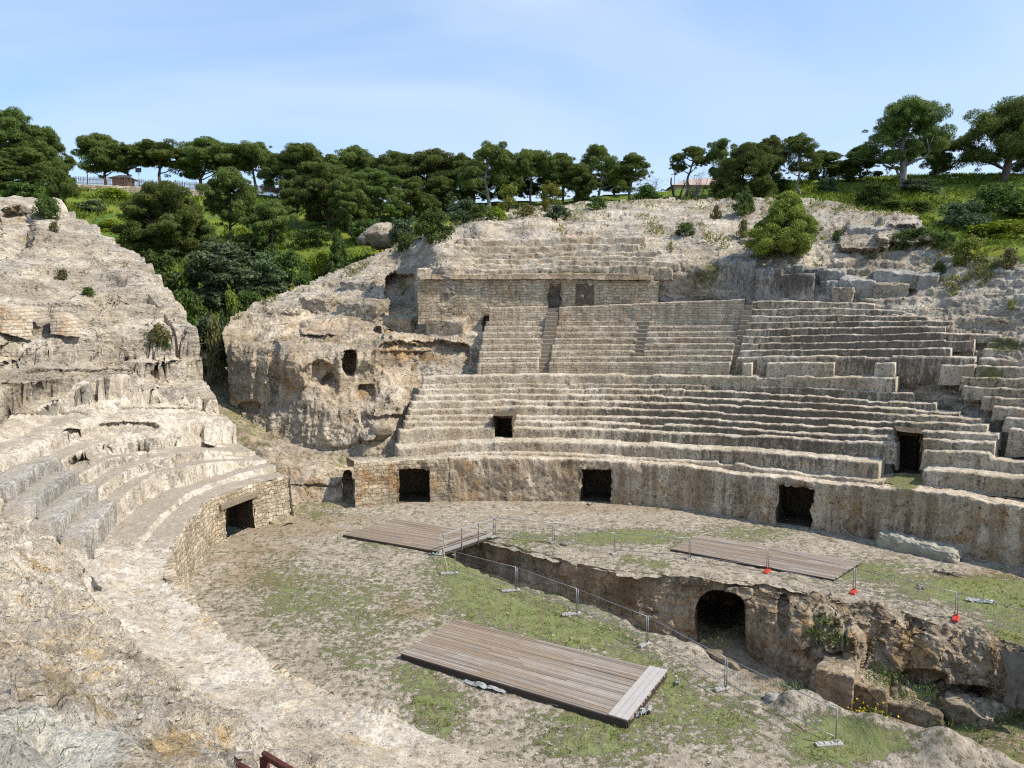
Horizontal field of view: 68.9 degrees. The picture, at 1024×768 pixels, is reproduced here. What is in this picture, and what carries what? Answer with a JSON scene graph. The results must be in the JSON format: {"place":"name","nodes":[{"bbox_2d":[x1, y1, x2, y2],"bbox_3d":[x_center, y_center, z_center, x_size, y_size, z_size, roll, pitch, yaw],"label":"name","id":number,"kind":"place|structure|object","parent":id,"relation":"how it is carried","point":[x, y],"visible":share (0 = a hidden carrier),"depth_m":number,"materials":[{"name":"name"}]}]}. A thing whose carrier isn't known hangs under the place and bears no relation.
{"place":"outdoors","nodes":[
{"label":"outdoors","id":0,"kind":"place"},
{"bbox_2d":[0,195,216,423],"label":"rock slope","id":1,"kind":"structure","parent":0,"point":[43,366],"depth_m":51.09,"materials":[{"name":"stone"}]},
{"bbox_2d":[0,303,48,339],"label":"masonry remnant","id":2,"kind":"object","parent":1,"relation":"on","point":[16,320],"visible":1,"depth_m":43.84,"materials":[{"name":"stone"}]},
{"bbox_2d":[29,194,63,220],"bbox_3d":[-39.837,-14.997,63.917,3.245,2.528,2.318,4,8,32],"label":"shrub","id":3,"kind":"object","parent":1,"relation":"on","point":[48,206],"visible":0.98,"depth_m":63.49,"materials":[{"name":"green plant"}]},
{"bbox_2d":[50,312,87,336],"bbox_3d":[-27.690,-3.760,47.042,2.074,1.481,2.899,0,7,0],"label":"masonry remnant","id":4,"kind":"object","parent":1,"relation":"on","point":[66,324],"visible":0.98,"depth_m":46.27,"materials":[{"name":"stone"}]},
{"bbox_2d":[0,509,338,767],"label":"rock slope","id":5,"kind":"structure","parent":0,"point":[94,728],"depth_m":15.43,"materials":[{"name":"stone"}]},
{"bbox_2d":[0,554,485,764],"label":"loose gravel","id":6,"kind":"structure","parent":5,"relation":"on","point":[237,756],"depth_m":18.75,"materials":[{"name":"gravel"}]},
{"bbox_2d":[0,374,522,767],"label":"seating bank","id":7,"kind":"structure","parent":0,"point":[146,473],"depth_m":32.17,"materials":[{"name":"stone"}]},
{"bbox_2d":[85,554,116,591],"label":"stone slab","id":8,"kind":"structure","parent":7,"relation":"on","point":[104,580],"depth_m":27.61,"materials":[{"name":"stone"}]},
{"bbox_2d":[215,395,354,504],"bbox_3d":[-16.958,4.532,54.873,6.771,6.237,16.450,-6,9,-40],"label":"corridor ledge","id":9,"kind":"object","parent":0,"point":[316,476],"visible":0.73,"depth_m":51.31,"materials":[{"name":"stone"}]},
{"bbox_2d":[203,367,403,524],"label":"corridor floor","id":10,"kind":"structure","parent":0,"point":[246,431],"depth_m":54.52,"materials":[{"name":"stone"}]},
{"bbox_2d":[205,311,224,384],"bbox_3d":[-24.496,-2.741,61.562,1.983,6.847,1.994,0,7,0],"label":"shrub","id":11,"kind":"object","parent":10,"relation":"on","point":[215,335],"visible":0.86,"depth_m":61.35,"materials":[{"name":"green plant"}]},
{"bbox_2d":[222,306,482,471],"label":"rock cliff","id":12,"kind":"structure","parent":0,"point":[339,382],"depth_m":57.27,"materials":[{"name":"stone"}]},
{"bbox_2d":[0,171,1023,369],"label":"hillside","id":13,"kind":"structure","parent":0,"point":[303,222],"depth_m":92.42,"materials":[{"name":"plant"}]},
{"bbox_2d":[0,180,45,197],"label":"shrub","id":14,"kind":"object","parent":13,"relation":"on","point":[24,189],"visible":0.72,"depth_m":89.12,"materials":[{"name":"green plant"}]},
{"bbox_2d":[0,106,60,180],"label":"pine tree","id":15,"kind":"object","parent":13,"relation":"on","point":[13,123],"visible":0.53,"depth_m":99.70,"materials":[{"name":"green plant"}]},
{"bbox_2d":[0,146,69,185],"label":"pine tree","id":16,"kind":"object","parent":13,"relation":"on","point":[23,156],"visible":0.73,"depth_m":95.03,"materials":[{"name":"green plant"}]},
{"bbox_2d":[13,123,80,183],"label":"pine tree","id":17,"kind":"object","parent":13,"relation":"on","point":[49,136],"visible":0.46,"depth_m":102.68,"materials":[{"name":"green plant"}]},
{"bbox_2d":[43,158,79,203],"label":"pine tree","id":18,"kind":"object","parent":13,"relation":"on","point":[61,180],"visible":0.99,"depth_m":85.75,"materials":[{"name":"green plant"}]},
{"bbox_2d":[62,132,146,178],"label":"pine tree","id":19,"kind":"object","parent":13,"relation":"on","point":[90,146],"visible":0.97,"depth_m":115.42,"materials":[{"name":"green plant"}]},
{"bbox_2d":[125,138,186,181],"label":"pine tree","id":20,"kind":"object","parent":13,"relation":"on","point":[163,153],"visible":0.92,"depth_m":115.84,"materials":[{"name":"green plant"}]},
{"bbox_2d":[110,180,204,256],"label":"pine tree","id":21,"kind":"object","parent":13,"relation":"on","point":[161,210],"visible":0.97,"depth_m":76.60,"materials":[{"name":"green plant"}]},
{"bbox_2d":[142,248,182,289],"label":"shrub","id":22,"kind":"object","parent":13,"relation":"on","point":[158,261],"visible":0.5,"depth_m":69.61,"materials":[{"name":"green plant"}]},
{"bbox_2d":[173,283,207,325],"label":"shrub","id":23,"kind":"object","parent":13,"relation":"on","point":[182,297],"visible":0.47,"depth_m":65.49,"materials":[{"name":"green plant"}]},
{"bbox_2d":[164,136,233,183],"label":"pine tree","id":24,"kind":"object","parent":13,"relation":"on","point":[191,152],"visible":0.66,"depth_m":118.23,"materials":[{"name":"green plant"}]},
{"bbox_2d":[175,218,226,255],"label":"pine tree","id":25,"kind":"object","parent":13,"relation":"on","point":[202,231],"visible":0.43,"depth_m":79.95,"materials":[{"name":"green plant"}]},
{"bbox_2d":[193,294,227,372],"bbox_3d":[-25.625,-3.848,62.717,4.109,7.460,6.344,-1,7,-5],"label":"shrub","id":26,"kind":"object","parent":13,"relation":"on","point":[201,326],"visible":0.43,"depth_m":62.37,"materials":[{"name":"green plant"}]},
{"bbox_2d":[163,236,291,307],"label":"shrub","id":27,"kind":"object","parent":13,"relation":"on","point":[221,266],"visible":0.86,"depth_m":70.17,"materials":[{"name":"green plant"}]},
{"bbox_2d":[199,143,256,175],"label":"pine tree","id":28,"kind":"object","parent":13,"relation":"on","point":[215,152],"visible":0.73,"depth_m":115.69,"materials":[{"name":"green plant"}]},
{"bbox_2d":[194,166,264,241],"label":"pine tree","id":29,"kind":"object","parent":13,"relation":"on","point":[222,187],"visible":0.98,"depth_m":84.00,"materials":[{"name":"green plant"}]},
{"bbox_2d":[225,140,273,194],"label":"pine tree","id":30,"kind":"object","parent":13,"relation":"on","point":[257,153],"visible":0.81,"depth_m":115.98,"materials":[{"name":"green plant"}]},
{"bbox_2d":[241,247,289,295],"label":"shrub","id":31,"kind":"object","parent":13,"relation":"on","point":[271,272],"visible":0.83,"depth_m":73.67,"materials":[{"name":"green plant"}]},
{"bbox_2d":[237,198,298,256],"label":"pine tree","id":32,"kind":"object","parent":13,"relation":"on","point":[268,220],"visible":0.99,"depth_m":79.96,"materials":[{"name":"green plant"}]},
{"bbox_2d":[251,153,293,196],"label":"pine tree","id":33,"kind":"object","parent":13,"relation":"on","point":[267,175],"visible":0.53,"depth_m":113.31,"materials":[{"name":"green plant"}]},
{"bbox_2d":[272,244,314,286],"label":"shrub","id":34,"kind":"object","parent":13,"relation":"on","point":[287,259],"visible":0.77,"depth_m":75.66,"materials":[{"name":"green plant"}]},
{"bbox_2d":[268,142,326,180],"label":"pine tree","id":35,"kind":"object","parent":13,"relation":"on","point":[301,157],"visible":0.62,"depth_m":110.86,"materials":[{"name":"green plant"}]},
{"bbox_2d":[274,175,322,230],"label":"pine tree","id":36,"kind":"object","parent":13,"relation":"on","point":[293,194],"visible":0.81,"depth_m":92.30,"materials":[{"name":"green plant"}]},
{"bbox_2d":[282,225,332,246],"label":"shrub","id":37,"kind":"object","parent":13,"relation":"on","point":[306,237],"visible":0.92,"depth_m":85.89,"materials":[{"name":"green plant"}]},
{"bbox_2d":[297,161,352,226],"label":"pine tree","id":38,"kind":"object","parent":13,"relation":"on","point":[322,177],"visible":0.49,"depth_m":92.85,"materials":[{"name":"green plant"}]},
{"bbox_2d":[321,228,351,276],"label":"pine tree","id":39,"kind":"object","parent":13,"relation":"on","point":[338,247],"visible":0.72,"depth_m":74.44,"materials":[{"name":"green plant"}]},
{"bbox_2d":[324,175,377,232],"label":"pine tree","id":40,"kind":"object","parent":13,"relation":"on","point":[346,192],"visible":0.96,"depth_m":90.25,"materials":[{"name":"green plant"}]},
{"bbox_2d":[327,144,374,196],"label":"pine tree","id":41,"kind":"object","parent":13,"relation":"on","point":[350,156],"visible":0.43,"depth_m":108.87,"materials":[{"name":"green plant"}]},
{"bbox_2d":[350,167,406,222],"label":"pine tree","id":42,"kind":"object","parent":13,"relation":"on","point":[379,184],"visible":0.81,"depth_m":93.78,"materials":[{"name":"green plant"}]},
{"bbox_2d":[363,222,399,249],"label":"rock outcrop","id":43,"kind":"object","parent":13,"relation":"on","point":[377,237],"visible":0.73,"depth_m":78.01,"materials":[{"name":"stone"}]},
{"bbox_2d":[375,150,422,189],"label":"pine tree","id":44,"kind":"object","parent":13,"relation":"on","point":[394,159],"visible":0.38,"depth_m":106.00,"materials":[{"name":"green plant"}]},
{"bbox_2d":[391,176,441,219],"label":"pine tree","id":45,"kind":"object","parent":13,"relation":"on","point":[415,199],"visible":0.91,"depth_m":97.15,"materials":[{"name":"green plant"}]},
{"bbox_2d":[389,148,455,207],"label":"pine tree","id":46,"kind":"object","parent":13,"relation":"on","point":[428,163],"visible":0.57,"depth_m":103.93,"materials":[{"name":"green plant"}]},
{"bbox_2d":[422,175,461,210],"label":"pine tree","id":47,"kind":"object","parent":13,"relation":"on","point":[440,187],"visible":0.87,"depth_m":100.56,"materials":[{"name":"green plant"}]},
{"bbox_2d":[440,152,484,204],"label":"pine tree","id":48,"kind":"object","parent":13,"relation":"on","point":[458,159],"visible":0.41,"depth_m":104.00,"materials":[{"name":"green plant"}]},
{"bbox_2d":[453,140,515,207],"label":"pine tree","id":49,"kind":"object","parent":13,"relation":"on","point":[496,155],"visible":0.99,"depth_m":101.28,"materials":[{"name":"green plant"}]},
{"bbox_2d":[511,148,557,205],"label":"pine tree","id":50,"kind":"object","parent":13,"relation":"on","point":[530,163],"visible":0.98,"depth_m":102.61,"materials":[{"name":"green plant"}]},
{"bbox_2d":[540,152,581,201],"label":"pine tree","id":51,"kind":"object","parent":13,"relation":"on","point":[563,160],"visible":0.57,"depth_m":104.07,"materials":[{"name":"green plant"}]},
{"bbox_2d":[555,162,602,201],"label":"pine tree","id":52,"kind":"object","parent":13,"relation":"on","point":[585,184],"visible":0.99,"depth_m":102.34,"materials":[{"name":"green plant"}]},
{"bbox_2d":[579,144,626,196],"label":"pine tree","id":53,"kind":"object","parent":13,"relation":"on","point":[597,157],"visible":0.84,"depth_m":104.47,"materials":[{"name":"green plant"}]},
{"bbox_2d":[614,152,653,200],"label":"pine tree","id":54,"kind":"object","parent":13,"relation":"on","point":[629,164],"visible":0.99,"depth_m":101.62,"materials":[{"name":"green plant"}]},
{"bbox_2d":[669,145,711,195],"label":"pine tree","id":55,"kind":"object","parent":13,"relation":"on","point":[695,153],"visible":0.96,"depth_m":100.49,"materials":[{"name":"green plant"}]},
{"bbox_2d":[704,138,737,176],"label":"pine tree","id":56,"kind":"object","parent":13,"relation":"on","point":[718,151],"visible":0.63,"depth_m":97.53,"materials":[{"name":"green plant"}]},
{"bbox_2d":[703,142,780,200],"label":"pine tree","id":57,"kind":"object","parent":13,"relation":"on","point":[755,159],"visible":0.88,"depth_m":90.88,"materials":[{"name":"green plant"}]},
{"bbox_2d":[772,132,823,194],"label":"pine tree","id":58,"kind":"object","parent":13,"relation":"on","point":[795,146],"visible":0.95,"depth_m":95.05,"materials":[{"name":"green plant"}]},
{"bbox_2d":[799,150,844,181],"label":"pine tree","id":59,"kind":"object","parent":13,"relation":"on","point":[833,169],"visible":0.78,"depth_m":100.14,"materials":[{"name":"green plant"}]},
{"bbox_2d":[828,144,888,181],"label":"pine tree","id":60,"kind":"object","parent":13,"relation":"on","point":[851,168],"visible":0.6,"depth_m":99.92,"materials":[{"name":"green plant"}]},
{"bbox_2d":[848,180,901,205],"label":"shrub","id":61,"kind":"object","parent":13,"relation":"on","point":[872,192],"visible":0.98,"depth_m":88.51,"materials":[{"name":"green plant"}]},
{"bbox_2d":[852,93,957,187],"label":"pine tree","id":62,"kind":"object","parent":13,"relation":"on","point":[900,117],"visible":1,"depth_m":92.61,"materials":[{"name":"green plant"}]},
{"bbox_2d":[918,132,970,176],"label":"pine tree","id":63,"kind":"object","parent":13,"relation":"on","point":[943,159],"visible":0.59,"depth_m":98.58,"materials":[{"name":"green plant"}]},
{"bbox_2d":[933,191,1008,227],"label":"shrub","id":64,"kind":"object","parent":13,"relation":"on","point":[957,210],"visible":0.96,"depth_m":80.45,"materials":[{"name":"green plant"}]},
{"bbox_2d":[947,95,1023,182],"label":"pine tree","id":65,"kind":"object","parent":13,"relation":"on","point":[1002,128],"visible":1,"depth_m":93.70,"materials":[{"name":"green plant"}]},
{"bbox_2d":[964,179,1023,215],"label":"shrub","id":66,"kind":"object","parent":13,"relation":"on","point":[989,193],"visible":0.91,"depth_m":82.50,"materials":[{"name":"green plant"}]},
{"bbox_2d":[964,213,1023,240],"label":"shrub","id":67,"kind":"object","parent":13,"relation":"on","point":[998,228],"visible":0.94,"depth_m":76.05,"materials":[{"name":"green plant"}]},
{"bbox_2d":[0,0,1023,203],"label":"sky","id":68,"kind":"structure","parent":0,"point":[654,80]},
{"bbox_2d":[459,562,739,670],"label":"trench wall","id":69,"kind":"structure","parent":0,"point":[660,631],"depth_m":32.66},
{"bbox_2d":[187,508,1023,767],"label":"arena floor","id":70,"kind":"structure","parent":0,"point":[881,741],"depth_m":27.55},
{"bbox_2d":[148,294,333,694],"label":"podium wall","id":71,"kind":"structure","parent":70,"relation":"on","point":[252,505],"depth_m":40.99,"materials":[{"name":"stone"}]},
{"bbox_2d":[400,619,666,727],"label":"wooden platform","id":72,"kind":"structure","parent":70,"relation":"on","point":[620,693],"depth_m":26.83,"materials":[{"name":"brown wood"}]},
{"bbox_2d":[219,504,1023,766],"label":"arena grass","id":73,"kind":"structure","parent":70,"relation":"on","point":[675,716],"depth_m":29.46,"materials":[{"name":"plant"}]},
{"bbox_2d":[225,197,1023,459],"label":"rock hillside","id":74,"kind":"structure","parent":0,"point":[700,275],"depth_m":62.74,"materials":[{"name":"stone"}]},
{"bbox_2d":[297,293,339,313],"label":"rock block","id":75,"kind":"object","parent":74,"relation":"on","point":[323,302],"visible":0.85,"depth_m":65.75,"materials":[{"name":"stone"}]},
{"bbox_2d":[336,297,390,320],"bbox_3d":[-13.087,-6.472,65.814,4.396,2.412,2.712,1,7,12],"label":"rock block","id":76,"kind":"object","parent":74,"relation":"on","point":[368,309],"visible":0.9,"depth_m":64.88,"materials":[{"name":"stone"}]},
{"bbox_2d":[369,313,417,332],"bbox_3d":[-10.135,-5.141,65.251,4.803,2.513,2.460,1,7,9],"label":"rock block","id":77,"kind":"object","parent":74,"relation":"on","point":[401,322],"visible":0.59,"depth_m":64.26,"materials":[{"name":"stone"}]},
{"bbox_2d":[410,207,459,245],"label":"shrub","id":78,"kind":"object","parent":74,"relation":"on","point":[430,230],"visible":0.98,"depth_m":65.36,"materials":[{"name":"green plant"}]},
{"bbox_2d":[426,316,469,337],"bbox_3d":[-5.392,-4.826,63.375,3.514,2.073,1.743,1,7,12],"label":"rock block","id":79,"kind":"object","parent":74,"relation":"on","point":[448,326],"visible":0.9,"depth_m":62.71,"materials":[{"name":"stone"}]},
{"bbox_2d":[444,193,477,223],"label":"shrub","id":80,"kind":"object","parent":74,"relation":"on","point":[459,207],"visible":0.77,"depth_m":77.54,"materials":[{"name":"green plant"}]},
{"bbox_2d":[417,273,659,324],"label":"gallery wall","id":81,"kind":"structure","parent":74,"relation":"on","point":[478,295],"depth_m":63.19,"materials":[{"name":"stone"}]},
{"bbox_2d":[416,236,679,280],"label":"top seating bank","id":82,"kind":"structure","parent":74,"relation":"on","point":[488,255],"depth_m":64.90,"materials":[{"name":"stone"}]},
{"bbox_2d":[477,299,745,374],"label":"seating bank","id":83,"kind":"structure","parent":74,"relation":"on","point":[689,337],"depth_m":59.54,"materials":[{"name":"stone"}]},
{"bbox_2d":[232,197,1019,319],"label":"rock scrub","id":84,"kind":"object","parent":74,"relation":"on","point":[981,271],"visible":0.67,"depth_m":65.60,"materials":[{"name":"green plant"}]},
{"bbox_2d":[739,259,758,294],"bbox_3d":[19.342,-8.618,60.969,1.387,3.279,2.039,3,7,24],"label":"rock block","id":85,"kind":"object","parent":74,"relation":"on","point":[748,267],"visible":0.81,"depth_m":60.18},
{"bbox_2d":[753,266,783,300],"bbox_3d":[20.593,-7.962,59.919,2.384,3.049,2.239,4,8,30],"label":"rock block","id":86,"kind":"object","parent":74,"relation":"on","point":[767,284],"visible":0.84,"depth_m":59.04,"materials":[{"name":"stone"}]},
{"bbox_2d":[743,190,825,258],"bbox_3d":[22.064,-12.482,60.327,6.962,6.323,6.774,1,7,8],"label":"shrub","id":87,"kind":"object","parent":74,"relation":"on","point":[790,222],"visible":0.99,"depth_m":59.29,"materials":[{"name":"green plant"}]},
{"bbox_2d":[781,273,815,300],"bbox_3d":[22.483,-7.723,58.840,2.811,2.424,1.995,4,8,31],"label":"rock block","id":88,"kind":"object","parent":74,"relation":"on","point":[801,286],"visible":0.79,"depth_m":57.96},
{"bbox_2d":[839,275,876,296],"bbox_3d":[26.249,-7.314,56.609,2.658,2.010,1.796,4,8,31],"label":"rock block","id":89,"kind":"object","parent":74,"relation":"on","point":[863,286],"visible":0.67,"depth_m":55.96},
{"bbox_2d":[730,300,1023,456],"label":"worn seating bank","id":90,"kind":"structure","parent":74,"relation":"on","point":[778,339],"depth_m":51.06,"materials":[{"name":"stone"}]},
{"bbox_2d":[872,281,909,297],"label":"rock block","id":91,"kind":"object","parent":74,"relation":"on","point":[882,289],"visible":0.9,"depth_m":54.65,"materials":[{"name":"stone"}]},
{"bbox_2d":[873,268,920,282],"bbox_3d":[28.849,-7.778,56.042,3.300,1.869,1.833,5,8,35],"label":"rock block","id":92,"kind":"object","parent":74,"relation":"on","point":[891,275],"visible":0.63,"depth_m":55.53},
{"bbox_2d":[886,223,936,248],"bbox_3d":[30.951,-11.304,58.283,5.140,2.210,3.326,7,9,46],"label":"shrub","id":93,"kind":"object","parent":74,"relation":"on","point":[907,234],"visible":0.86,"depth_m":57.62,"materials":[{"name":"green plant"}]},
{"bbox_2d":[946,232,997,266],"bbox_3d":[32.923,-9.488,53.509,3.332,2.862,2.066,6,9,41],"label":"shrub","id":94,"kind":"object","parent":74,"relation":"on","point":[972,242],"visible":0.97,"depth_m":53.51,"materials":[{"name":"green plant"}]},
{"bbox_2d":[292,501,1023,645],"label":"arena floor","id":95,"kind":"structure","parent":0,"point":[651,521],"depth_m":40.29,"materials":[{"name":"soil"}]},
{"bbox_2d":[343,518,494,554],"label":"wooden platform","id":96,"kind":"structure","parent":95,"relation":"on","point":[419,536],"depth_m":42.12,"materials":[{"name":"wood"}]},
{"bbox_2d":[346,454,1023,567],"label":"podium wall","id":97,"kind":"structure","parent":95,"relation":"on","point":[973,524],"depth_m":47.26,"materials":[{"name":"stone"}]},
{"bbox_2d":[394,373,1023,497],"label":"seating bank","id":98,"kind":"structure","parent":97,"relation":"on","point":[859,428],"depth_m":50.76,"materials":[{"name":"stone"}]},
{"bbox_2d":[670,535,860,580],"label":"wooden platform","id":99,"kind":"structure","parent":95,"relation":"on","point":[711,552],"depth_m":38.79,"materials":[{"name":"wood"}]},
{"bbox_2d":[875,530,962,563],"bbox_3d":[21.790,8.621,40.054,1.468,0.857,4.227,-6,9,-42],"label":"covered bundle","id":100,"kind":"object","parent":95,"relation":"on","point":[903,542],"visible":1,"depth_m":39.63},
{"bbox_2d":[445,540,1023,721],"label":"trench wall","id":101,"kind":"structure","parent":0,"point":[766,626],"depth_m":33.87,"materials":[{"name":"stone"}]},
{"bbox_2d":[999,650,1023,709],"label":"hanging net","id":102,"kind":"object","parent":101,"relation":"hanging from","point":[1013,662],"visible":1,"depth_m":28.62,"materials":[{"name":"fabric"}]},
{"bbox_2d":[696,636,1023,763],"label":"trench floor","id":103,"kind":"structure","parent":0,"point":[739,654],"depth_m":32.48,"materials":[{"name":"soil"}]},
{"bbox_2d":[815,652,860,710],"bbox_3d":[13.967,12.800,31.846,1.592,2.469,3.124,4,8,33],"label":"rock step","id":104,"kind":"object","parent":103,"relation":"on","point":[836,674],"visible":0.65,"depth_m":30.68,"materials":[{"name":"stone"}]},
{"bbox_2d":[697,611,1023,756],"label":"trench weeds","id":105,"kind":"object","parent":103,"relation":"on","point":[884,672],"visible":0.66,"depth_m":29.82,"materials":[{"name":"green plant"}]},
{"bbox_2d":[853,668,890,716],"bbox_3d":[15.209,13.060,31.529,1.554,1.981,3.038,4,8,33],"label":"rock step","id":106,"kind":"object","parent":103,"relation":"on","point":[866,691],"visible":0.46,"depth_m":30.39,"materials":[{"name":"stone"}]},
{"bbox_2d":[887,690,943,727],"bbox_3d":[16.726,13.416,30.800,2.258,1.502,2.846,5,8,37],"label":"rock step","id":107,"kind":"object","parent":103,"relation":"on","point":[926,715],"visible":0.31,"depth_m":29.79,"materials":[{"name":"stone"}]},
{"bbox_2d":[935,684,1014,729],"bbox_3d":[18.236,13.445,29.643,2.165,2.179,2.384,-3,7,-22],"label":"rock","id":108,"kind":"object","parent":103,"relation":"on","point":[963,708],"visible":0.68,"depth_m":29.19,"materials":[{"name":"stone"}]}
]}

